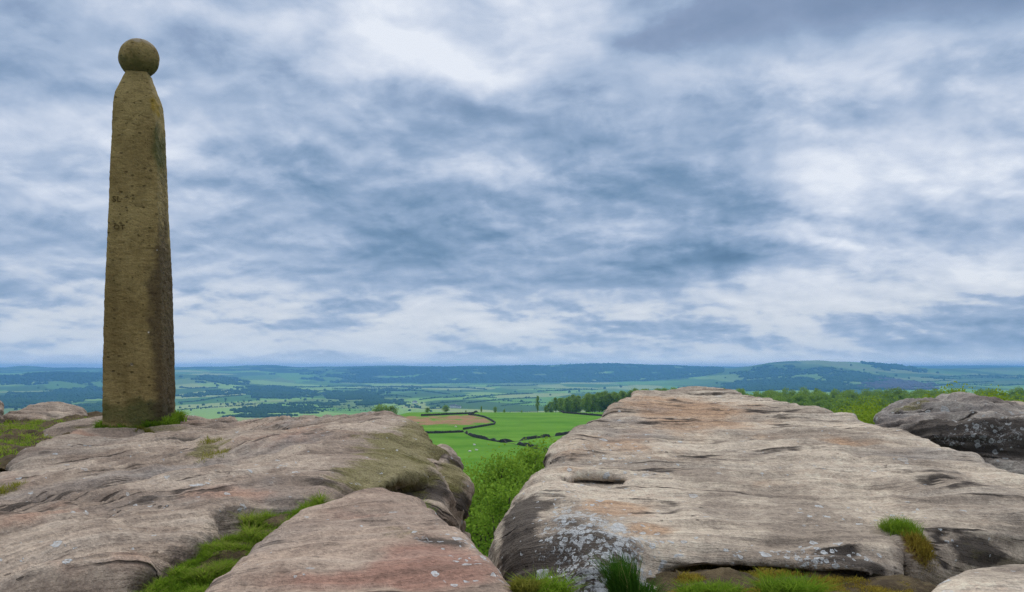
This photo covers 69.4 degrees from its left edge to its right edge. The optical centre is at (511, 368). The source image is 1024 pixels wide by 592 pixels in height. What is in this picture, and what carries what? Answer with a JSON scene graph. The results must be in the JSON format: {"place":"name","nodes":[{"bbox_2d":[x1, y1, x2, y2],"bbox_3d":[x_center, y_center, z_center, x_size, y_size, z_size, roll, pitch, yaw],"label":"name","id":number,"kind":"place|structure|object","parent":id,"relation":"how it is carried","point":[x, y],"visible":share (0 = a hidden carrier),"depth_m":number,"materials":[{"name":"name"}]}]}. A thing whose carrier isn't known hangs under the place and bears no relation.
{"place":"outdoors","nodes":[
{"label":"outdoors","id":0,"kind":"place"},
{"bbox_2d":[0,411,101,471],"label":"grass","id":1,"kind":"structure","parent":0,"point":[19,427],"depth_m":6.23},
{"bbox_2d":[0,400,4,422],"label":"boulder","id":2,"kind":"object","parent":1,"relation":"on","point":[2,420],"visible":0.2,"depth_m":7.45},
{"bbox_2d":[3,402,87,422],"bbox_3d":[-5.129,0.795,8.113,0.834,0.856,0.930,0,0,0],"label":"boulder","id":3,"kind":"object","parent":1,"relation":"on","point":[46,411],"visible":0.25,"depth_m":8.00,"materials":[{"name":"stone"}]},
{"bbox_2d":[43,416,102,437],"bbox_3d":[-3.665,0.818,6.558,0.872,0.825,1.171,0,0,0],"label":"boulder","id":4,"kind":"object","parent":1,"relation":"on","point":[58,429],"visible":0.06,"depth_m":6.29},
{"bbox_2d":[0,360,1023,535],"bbox_3d":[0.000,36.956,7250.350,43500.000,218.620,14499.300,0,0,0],"label":"terrain","id":5,"kind":"structure","parent":0,"point":[515,426],"depth_m":4426.52,"materials":[{"name":"plant"}]},
{"bbox_2d":[0,385,102,407],"bbox_3d":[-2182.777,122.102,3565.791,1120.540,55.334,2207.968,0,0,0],"label":"woodland","id":6,"kind":"object","parent":5,"relation":"on","point":[65,395],"visible":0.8,"depth_m":3603.39,"materials":[{"name":"plant"}]},
{"bbox_2d":[0,371,102,384],"bbox_3d":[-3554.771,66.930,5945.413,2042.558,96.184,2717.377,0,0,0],"label":"woodland","id":7,"kind":"object","parent":5,"relation":"on","point":[74,377],"visible":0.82,"depth_m":5076.43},
{"bbox_2d":[16,401,102,412],"bbox_3d":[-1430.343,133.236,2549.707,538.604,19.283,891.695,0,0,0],"label":"woodland","id":8,"kind":"object","parent":5,"relation":"on","point":[91,407],"visible":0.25,"depth_m":2566.81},
{"bbox_2d":[179,386,217,388],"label":"hedge","id":9,"kind":"object","parent":5,"relation":"on","point":[196,387],"visible":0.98,"depth_m":4273.81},
{"bbox_2d":[178,395,242,402],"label":"hedge","id":10,"kind":"object","parent":5,"relation":"on","point":[209,398],"visible":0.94,"depth_m":3418.80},
{"bbox_2d":[179,374,250,384],"bbox_3d":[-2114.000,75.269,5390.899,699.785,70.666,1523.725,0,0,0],"label":"woodland","id":11,"kind":"object","parent":5,"relation":"on","point":[221,379],"visible":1,"depth_m":4995.80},
{"bbox_2d":[175,388,256,397],"bbox_3d":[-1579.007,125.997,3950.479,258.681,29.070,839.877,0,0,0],"label":"woodland","id":12,"kind":"object","parent":5,"relation":"on","point":[210,392],"visible":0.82,"depth_m":3846.12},
{"bbox_2d":[177,403,255,409],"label":"hedge","id":13,"kind":"object","parent":5,"relation":"on","point":[216,406],"visible":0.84,"depth_m":2629.47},
{"bbox_2d":[0,410,464,591],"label":"boulder","id":14,"kind":"object","parent":5,"relation":"on","point":[106,509],"visible":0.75,"depth_m":3.97,"materials":[{"name":"stone"}]},
{"bbox_2d":[0,480,27,495],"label":"grass tuft","id":15,"kind":"object","parent":14,"relation":"on","point":[3,490],"visible":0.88,"depth_m":3.77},
{"bbox_2d":[102,38,175,427],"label":"stone pillar","id":16,"kind":"structure","parent":14,"relation":"on","point":[138,361],"depth_m":6.11,"materials":[{"name":"stone"}]},
{"bbox_2d":[123,423,154,432],"bbox_3d":[-3.069,0.490,5.946,0.418,0.106,0.083,0,0,-5],"label":"moss","id":17,"kind":"object","parent":14,"relation":"on","point":[143,428],"visible":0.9,"depth_m":5.95,"materials":[{"name":"green plant"}]},
{"bbox_2d":[90,409,190,427],"bbox_3d":[-3.150,0.432,6.317,0.766,0.156,0.802,0,0,0],"label":"moss","id":18,"kind":"object","parent":14,"relation":"on","point":[177,416],"visible":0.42,"depth_m":6.11,"materials":[{"name":"green plant"}]},
{"bbox_2d":[127,532,253,591],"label":"grass","id":19,"kind":"structure","parent":14,"relation":"on","point":[195,579],"depth_m":2.67,"materials":[{"name":"plant"}]},
{"bbox_2d":[197,434,224,445],"bbox_3d":[-2.195,0.528,5.386,0.150,0.105,0.426,0,0,0],"label":"grass tuft","id":20,"kind":"object","parent":14,"relation":"on","point":[208,440],"visible":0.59,"depth_m":5.37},
{"bbox_2d":[193,446,233,463],"bbox_3d":[-1.919,0.556,4.783,0.142,0.098,0.548,0,0,0],"label":"grass tuft","id":21,"kind":"object","parent":14,"relation":"on","point":[212,453],"visible":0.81,"depth_m":4.75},
{"bbox_2d":[177,513,291,590],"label":"soil","id":22,"kind":"structure","parent":5,"relation":"on","point":[238,555],"depth_m":2.91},
{"bbox_2d":[229,489,332,544],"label":"grass","id":23,"kind":"structure","parent":22,"relation":"on","point":[251,525],"depth_m":3.31,"materials":[{"name":"plant"}]},
{"bbox_2d":[217,402,323,417],"bbox_3d":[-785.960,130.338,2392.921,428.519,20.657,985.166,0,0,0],"label":"woodland","id":24,"kind":"object","parent":5,"relation":"on","point":[259,410],"visible":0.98,"depth_m":2302.13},
{"bbox_2d":[227,385,325,398],"bbox_3d":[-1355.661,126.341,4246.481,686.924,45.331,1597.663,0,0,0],"label":"woodland","id":25,"kind":"object","parent":5,"relation":"on","point":[274,391],"visible":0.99,"depth_m":4117.87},
{"bbox_2d":[289,400,346,410],"bbox_3d":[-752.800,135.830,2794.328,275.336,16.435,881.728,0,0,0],"label":"woodland","id":26,"kind":"object","parent":5,"relation":"on","point":[328,404],"visible":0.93,"depth_m":2809.82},
{"bbox_2d":[293,385,357,387],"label":"hedge","id":27,"kind":"object","parent":5,"relation":"on","point":[329,386],"visible":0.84,"depth_m":5296.68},
{"bbox_2d":[294,407,357,412],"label":"hedge","id":28,"kind":"object","parent":5,"relation":"on","point":[323,409],"visible":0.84,"depth_m":2447.84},
{"bbox_2d":[332,387,370,389],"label":"hedge","id":29,"kind":"object","parent":5,"relation":"on","point":[351,388],"visible":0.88,"depth_m":4886.11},
{"bbox_2d":[303,390,406,405],"bbox_3d":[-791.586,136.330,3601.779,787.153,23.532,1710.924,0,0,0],"label":"woodland","id":30,"kind":"object","parent":5,"relation":"on","point":[375,397],"visible":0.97,"depth_m":3552.09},
{"bbox_2d":[205,487,511,591],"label":"boulder","id":31,"kind":"object","parent":5,"relation":"on","point":[380,539],"visible":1,"depth_m":2.27,"materials":[{"name":"stone"}]},
{"bbox_2d":[502,574,549,591],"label":"grass tuft","id":32,"kind":"object","parent":31,"relation":"on","point":[521,585],"visible":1,"depth_m":2.04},
{"bbox_2d":[504,565,592,591],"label":"grass tuft","id":33,"kind":"object","parent":31,"relation":"on","point":[552,585],"visible":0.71,"depth_m":2.13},
{"bbox_2d":[372,404,390,411],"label":"field bush","id":34,"kind":"object","parent":5,"relation":"on","point":[378,408],"visible":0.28,"depth_m":429.73,"materials":[{"name":"green plant"}]},
{"bbox_2d":[359,387,421,392],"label":"woodland","id":35,"kind":"object","parent":5,"relation":"on","point":[388,390],"visible":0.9,"depth_m":4623.82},
{"bbox_2d":[387,406,397,413],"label":"field bush","id":36,"kind":"object","parent":5,"relation":"on","point":[393,409],"visible":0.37,"depth_m":431.86,"materials":[{"name":"green plant"}]},
{"bbox_2d":[370,386,436,387],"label":"hedge","id":37,"kind":"object","parent":5,"relation":"on","point":[406,387],"visible":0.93,"depth_m":5461.22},
{"bbox_2d":[358,385,486,389],"bbox_3d":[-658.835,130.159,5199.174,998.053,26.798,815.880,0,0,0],"label":"hedge","id":38,"kind":"object","parent":5,"relation":"on","point":[425,386],"visible":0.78,"depth_m":5366.22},
{"bbox_2d":[405,402,444,411],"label":"woodland","id":39,"kind":"object","parent":5,"relation":"on","point":[418,406],"visible":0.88,"depth_m":2530.21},
{"bbox_2d":[408,389,449,393],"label":"hedge","id":40,"kind":"object","parent":5,"relation":"on","point":[428,391],"visible":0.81,"depth_m":4471.54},
{"bbox_2d":[425,430,463,433],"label":"drystone wall","id":41,"kind":"structure","parent":5,"relation":"on","point":[450,431],"depth_m":302.55,"materials":[{"name":"stone"}]},
{"bbox_2d":[433,400,462,403],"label":"hedge","id":42,"kind":"object","parent":5,"relation":"on","point":[448,402],"visible":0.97,"depth_m":2943.66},
{"bbox_2d":[427,444,474,539],"bbox_3d":[-0.725,1.621,4.995,0.976,2.089,1.894,0,0,0],"label":"boulder","id":43,"kind":"object","parent":5,"relation":"on","point":[450,468],"visible":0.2,"depth_m":5.16,"materials":[{"name":"stone"}]},
{"bbox_2d":[462,459,489,541],"bbox_3d":[-2.052,6.974,22.881,5.530,8.856,5.304,0,0,0],"label":"birch tree","id":44,"kind":"object","parent":5,"relation":"on","point":[475,489],"visible":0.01,"depth_m":22.95,"materials":[{"name":"green plant"}]},
{"bbox_2d":[463,413,495,429],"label":"drystone wall","id":45,"kind":"structure","parent":5,"relation":"on","point":[477,426],"depth_m":347.86,"materials":[{"name":"stone"}]},
{"bbox_2d":[465,472,523,556],"bbox_3d":[-0.265,5.603,14.559,3.906,7.199,3.890,0,0,0],"label":"birch tree","id":46,"kind":"object","parent":5,"relation":"on","point":[504,504],"visible":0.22,"depth_m":14.46,"materials":[{"name":"green plant"}]},
{"bbox_2d":[269,363,724,382],"bbox_3d":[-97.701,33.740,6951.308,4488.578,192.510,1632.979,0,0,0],"label":"forest","id":47,"kind":"object","parent":5,"relation":"on","point":[665,371],"visible":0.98,"depth_m":6916.25,"materials":[{"name":"plant"}]},
{"bbox_2d":[463,392,532,398],"bbox_3d":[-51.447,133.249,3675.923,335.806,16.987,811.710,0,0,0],"label":"hedge","id":48,"kind":"object","parent":5,"relation":"on","point":[495,395],"visible":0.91,"depth_m":3746.93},
{"bbox_2d":[466,396,536,402],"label":"hedge","id":49,"kind":"object","parent":5,"relation":"on","point":[500,399],"visible":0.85,"depth_m":3225.09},
{"bbox_2d":[463,443,543,554],"bbox_3d":[-0.548,6.455,19.864,6.019,8.907,5.917,0,0,0],"label":"birch tree","id":50,"kind":"object","parent":5,"relation":"on","point":[495,473],"visible":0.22,"depth_m":19.63,"materials":[{"name":"green plant"}]},
{"bbox_2d":[464,431,547,449],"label":"drystone wall","id":51,"kind":"structure","parent":5,"relation":"on","point":[492,439],"depth_m":264.82,"materials":[{"name":"stone"}]},
{"bbox_2d":[421,410,601,415],"bbox_3d":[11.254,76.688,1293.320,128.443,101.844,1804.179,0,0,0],"label":"drystone wall","id":52,"kind":"structure","parent":5,"relation":"on","point":[580,413],"depth_m":445.14,"materials":[{"name":"stone"}]},
{"bbox_2d":[482,439,547,511],"bbox_3d":[0.534,7.003,24.904,5.572,9.210,5.924,0,0,28],"label":"birch tree","id":53,"kind":"object","parent":5,"relation":"on","point":[535,455],"visible":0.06,"depth_m":24.60,"materials":[{"name":"green plant"}]},
{"bbox_2d":[500,431,569,442],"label":"drystone wall","id":54,"kind":"structure","parent":5,"relation":"on","point":[544,435],"depth_m":278.09,"materials":[{"name":"stone"}]},
{"bbox_2d":[516,435,555,481],"bbox_3d":[1.423,7.379,28.432,5.624,9.659,6.317,0,0,0],"label":"birch tree","id":55,"kind":"object","parent":5,"relation":"on","point":[542,446],"visible":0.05,"depth_m":28.53,"materials":[{"name":"green plant"}]},
{"bbox_2d":[535,395,539,411],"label":"field edge tree","id":56,"kind":"object","parent":5,"relation":"on","point":[537,404],"visible":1,"depth_m":504.64,"materials":[{"name":"green plant"}]},
{"bbox_2d":[547,402,553,411],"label":"field edge tree","id":57,"kind":"object","parent":5,"relation":"on","point":[549,406],"visible":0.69,"depth_m":544.62,"materials":[{"name":"green plant"}]},
{"bbox_2d":[551,397,560,411],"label":"field edge tree","id":58,"kind":"object","parent":5,"relation":"on","point":[555,404],"visible":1,"depth_m":498.42,"materials":[{"name":"green plant"}]},
{"bbox_2d":[537,388,579,391],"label":"hedge","id":59,"kind":"object","parent":5,"relation":"on","point":[559,390],"visible":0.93,"depth_m":4457.82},
{"bbox_2d":[557,397,564,411],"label":"field edge tree","id":60,"kind":"object","parent":5,"relation":"on","point":[560,403],"visible":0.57,"depth_m":510.68,"materials":[{"name":"green plant"}]},
{"bbox_2d":[562,398,572,411],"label":"field edge tree","id":61,"kind":"object","parent":5,"relation":"on","point":[566,402],"visible":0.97,"depth_m":521.39,"materials":[{"name":"green plant"}]},
{"bbox_2d":[563,396,574,411],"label":"field edge tree","id":62,"kind":"object","parent":5,"relation":"on","point":[571,399],"visible":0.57,"depth_m":527.46,"materials":[{"name":"green plant"}]},
{"bbox_2d":[572,397,582,411],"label":"field edge tree","id":63,"kind":"object","parent":5,"relation":"on","point":[576,408],"visible":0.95,"depth_m":529.79,"materials":[{"name":"green plant"}]},
{"bbox_2d":[581,396,591,410],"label":"field edge tree","id":64,"kind":"object","parent":5,"relation":"on","point":[586,404],"visible":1,"depth_m":498.45,"materials":[{"name":"green plant"}]},
{"bbox_2d":[587,394,598,411],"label":"field edge tree","id":65,"kind":"object","parent":5,"relation":"on","point":[593,397],"visible":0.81,"depth_m":510.16,"materials":[{"name":"green plant"}]},
{"bbox_2d":[595,392,608,411],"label":"field edge tree","id":66,"kind":"object","parent":5,"relation":"on","point":[603,401],"visible":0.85,"depth_m":513.22,"materials":[{"name":"green plant"}]},
{"bbox_2d":[596,394,608,411],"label":"field edge tree","id":67,"kind":"object","parent":5,"relation":"on","point":[600,404],"visible":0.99,"depth_m":511.61,"materials":[{"name":"green plant"}]},
{"bbox_2d":[603,392,614,404],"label":"field edge tree","id":68,"kind":"object","parent":5,"relation":"on","point":[610,401],"visible":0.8,"depth_m":513.77,"materials":[{"name":"green plant"}]},
{"bbox_2d":[587,550,644,591],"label":"grass tuft","id":69,"kind":"object","parent":5,"relation":"on","point":[621,576],"visible":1,"depth_m":2.08,"materials":[{"name":"plant"}]},
{"bbox_2d":[612,394,622,402],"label":"field edge tree","id":70,"kind":"object","parent":5,"relation":"on","point":[617,397],"visible":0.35,"depth_m":508.28,"materials":[{"name":"green plant"}]},
{"bbox_2d":[488,386,1023,591],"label":"boulder","id":71,"kind":"object","parent":5,"relation":"on","point":[683,479],"visible":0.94,"depth_m":3.72,"materials":[{"name":"stone"}]},
{"bbox_2d":[686,565,789,571],"bbox_3d":[0.901,0.788,2.920,0.456,0.136,0.150,0,0,0],"label":"moss","id":72,"kind":"object","parent":71,"relation":"on","point":[709,567],"visible":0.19,"depth_m":2.93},
{"bbox_2d":[874,512,928,538],"bbox_3d":[1.654,0.673,3.131,0.262,0.118,0.254,0,0,0],"label":"grass tuft","id":73,"kind":"object","parent":71,"relation":"on","point":[901,524],"visible":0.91,"depth_m":3.12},
{"bbox_2d":[896,526,940,574],"bbox_3d":[1.657,0.737,3.022,0.173,0.173,0.234,0,0,26],"label":"grass tuft","id":74,"kind":"object","parent":71,"relation":"on","point":[923,546],"visible":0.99,"depth_m":2.99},
{"bbox_2d":[724,364,819,378],"bbox_3d":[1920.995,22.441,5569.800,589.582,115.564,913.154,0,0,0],"label":"woodland","id":75,"kind":"object","parent":5,"relation":"on","point":[762,371],"visible":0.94,"depth_m":5575.21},
{"bbox_2d":[646,567,936,591],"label":"soil","id":76,"kind":"structure","parent":5,"relation":"on","point":[889,582],"depth_m":2.68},
{"bbox_2d":[595,575,676,591],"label":"grass tuft","id":77,"kind":"object","parent":76,"relation":"on","point":[648,588],"visible":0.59,"depth_m":2.14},
{"bbox_2d":[660,576,756,591],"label":"grass tuft","id":78,"kind":"object","parent":76,"relation":"on","point":[722,587],"visible":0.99,"depth_m":2.40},
{"bbox_2d":[666,567,913,591],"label":"moss","id":79,"kind":"object","parent":76,"relation":"on","point":[685,576],"visible":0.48,"depth_m":2.67,"materials":[{"name":"plant"}]},
{"bbox_2d":[731,567,858,591],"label":"grass tuft","id":80,"kind":"object","parent":76,"relation":"on","point":[777,584],"visible":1,"depth_m":2.31,"materials":[{"name":"plant"}]},
{"bbox_2d":[789,393,809,404],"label":"woodland tree","id":81,"kind":"object","parent":5,"relation":"on","point":[799,397],"visible":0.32,"depth_m":396.18,"materials":[{"name":"green plant"}]},
{"bbox_2d":[716,376,884,391],"bbox_3d":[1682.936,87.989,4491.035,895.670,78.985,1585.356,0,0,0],"label":"woodland","id":82,"kind":"object","parent":5,"relation":"on","point":[790,383],"visible":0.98,"depth_m":4390.85,"materials":[{"name":"plant"}]},
{"bbox_2d":[806,394,817,404],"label":"woodland tree","id":83,"kind":"object","parent":5,"relation":"on","point":[812,399],"visible":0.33,"depth_m":443.96,"materials":[{"name":"green plant"}]},
{"bbox_2d":[813,393,824,401],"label":"woodland tree","id":84,"kind":"object","parent":5,"relation":"on","point":[816,396],"visible":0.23,"depth_m":448.23,"materials":[{"name":"green plant"}]},
{"bbox_2d":[798,366,849,374],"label":"woodland","id":85,"kind":"object","parent":5,"relation":"on","point":[826,370],"visible":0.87,"depth_m":5421.22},
{"bbox_2d":[818,393,832,401],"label":"woodland tree","id":86,"kind":"object","parent":5,"relation":"on","point":[826,397],"visible":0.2,"depth_m":454.92,"materials":[{"name":"green plant"}]},
{"bbox_2d":[820,401,839,412],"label":"woodland tree","id":87,"kind":"object","parent":5,"relation":"on","point":[829,406],"visible":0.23,"depth_m":334.21,"materials":[{"name":"green plant"}]},
{"bbox_2d":[830,389,839,401],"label":"woodland tree","id":88,"kind":"object","parent":5,"relation":"on","point":[833,394],"visible":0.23,"depth_m":551.08,"materials":[{"name":"green plant"}]},
{"bbox_2d":[833,402,850,412],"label":"woodland tree","id":89,"kind":"object","parent":5,"relation":"on","point":[841,404],"visible":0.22,"depth_m":340.28,"materials":[{"name":"green plant"}]},
{"bbox_2d":[835,392,848,400],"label":"woodland tree","id":90,"kind":"object","parent":5,"relation":"on","point":[843,393],"visible":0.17,"depth_m":489.85,"materials":[{"name":"green plant"}]},
{"bbox_2d":[829,398,874,422],"bbox_3d":[11.875,3.504,26.034,3.315,4.997,3.786,0,0,-19],"label":"birch sapling","id":91,"kind":"object","parent":5,"relation":"on","point":[853,406],"visible":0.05,"depth_m":25.93,"materials":[{"name":"green plant"}]},
{"bbox_2d":[818,370,893,384],"bbox_3d":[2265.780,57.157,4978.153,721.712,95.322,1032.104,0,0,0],"label":"woodland","id":92,"kind":"object","parent":5,"relation":"on","point":[854,376],"visible":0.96,"depth_m":4944.50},
{"bbox_2d":[855,395,868,405],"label":"woodland tree","id":93,"kind":"object","parent":5,"relation":"on","point":[864,398],"visible":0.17,"depth_m":392.67,"materials":[{"name":"green plant"}]},
{"bbox_2d":[826,389,898,423],"bbox_3d":[14.368,3.621,29.768,4.927,5.559,4.902,0,0,0],"label":"birch sapling","id":94,"kind":"object","parent":5,"relation":"on","point":[863,405],"visible":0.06,"depth_m":29.84,"materials":[{"name":"green plant"}]},
{"bbox_2d":[858,395,897,424],"bbox_3d":[12.059,3.379,24.164,3.536,5.049,3.659,0,0,23],"label":"birch sapling","id":95,"kind":"object","parent":5,"relation":"on","point":[868,416],"visible":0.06,"depth_m":24.51,"materials":[{"name":"green plant"}]},
{"bbox_2d":[871,397,887,407],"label":"woodland tree","id":96,"kind":"object","parent":5,"relation":"on","point":[882,400],"visible":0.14,"depth_m":377.28,"materials":[{"name":"green plant"}]},
{"bbox_2d":[880,388,895,402],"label":"woodland tree","id":97,"kind":"object","parent":5,"relation":"on","point":[890,390],"visible":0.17,"depth_m":521.53,"materials":[{"name":"green plant"}]},
{"bbox_2d":[884,392,897,401],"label":"woodland tree","id":98,"kind":"object","parent":5,"relation":"on","point":[890,394],"visible":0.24,"depth_m":432.10,"materials":[{"name":"green plant"}]},
{"bbox_2d":[891,387,905,395],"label":"woodland tree","id":99,"kind":"object","parent":5,"relation":"on","point":[898,392],"visible":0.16,"depth_m":512.71,"materials":[{"name":"green plant"}]},
{"bbox_2d":[858,377,939,389],"bbox_3d":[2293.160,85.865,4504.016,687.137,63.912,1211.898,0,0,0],"label":"woodland","id":100,"kind":"object","parent":5,"relation":"on","point":[904,384],"visible":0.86,"depth_m":4366.65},
{"bbox_2d":[860,361,938,372],"bbox_3d":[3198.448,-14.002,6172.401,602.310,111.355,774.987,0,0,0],"label":"woodland","id":101,"kind":"object","parent":5,"relation":"on","point":[884,366],"visible":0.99,"depth_m":6069.86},
{"bbox_2d":[896,394,906,399],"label":"woodland tree","id":102,"kind":"object","parent":5,"relation":"on","point":[900,396],"visible":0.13,"depth_m":441.53,"materials":[{"name":"green plant"}]},
{"bbox_2d":[873,392,1023,474],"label":"boulder","id":103,"kind":"object","parent":5,"relation":"on","point":[989,430],"visible":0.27,"depth_m":7.10,"materials":[{"name":"stone"}]},
{"bbox_2d":[932,381,978,397],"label":"birch sapling","id":104,"kind":"object","parent":5,"relation":"on","point":[948,390],"visible":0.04,"depth_m":26.94,"materials":[{"name":"green plant"}]},
{"bbox_2d":[925,381,993,386],"bbox_3d":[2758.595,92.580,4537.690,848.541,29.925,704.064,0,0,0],"label":"hedge","id":105,"kind":"object","parent":5,"relation":"on","point":[961,382],"visible":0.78,"depth_m":4712.22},
{"bbox_2d":[935,383,995,385],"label":"hedge","id":106,"kind":"object","parent":5,"relation":"on","point":[968,384],"visible":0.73,"depth_m":4461.16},
{"bbox_2d":[920,374,1023,377],"bbox_3d":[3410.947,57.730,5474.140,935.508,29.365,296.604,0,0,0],"label":"hedge","id":107,"kind":"object","parent":5,"relation":"on","point":[967,375],"visible":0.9,"depth_m":5590.91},
{"bbox_2d":[932,564,1023,591],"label":"boulder","id":108,"kind":"object","parent":5,"relation":"on","point":[1006,578],"visible":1,"depth_m":2.09,"materials":[{"name":"stone"}]},
{"bbox_2d":[964,376,1020,378],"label":"hedge","id":109,"kind":"object","parent":5,"relation":"on","point":[989,377],"visible":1,"depth_m":5477.58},
{"bbox_2d":[972,384,1017,400],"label":"birch sapling","id":110,"kind":"object","parent":5,"relation":"on","point":[1001,397],"visible":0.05,"depth_m":27.83,"materials":[{"name":"green plant"}]},
{"bbox_2d":[978,374,1023,375],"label":"hedge","id":111,"kind":"object","parent":5,"relation":"on","point":[999,375],"visible":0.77,"depth_m":5755.89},
{"bbox_2d":[1009,393,1023,400],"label":"woodland tree","id":112,"kind":"object","parent":5,"relation":"on","point":[1017,397],"visible":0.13,"depth_m":419.67,"materials":[{"name":"green plant"}]},
{"bbox_2d":[1014,386,1023,394],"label":"woodland tree","id":113,"kind":"object","parent":5,"relation":"on","point":[1020,392],"visible":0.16,"depth_m":528.78,"materials":[{"name":"green plant"}]},
{"bbox_2d":[0,0,1023,367],"label":"sky","id":114,"kind":"structure","parent":0,"point":[734,183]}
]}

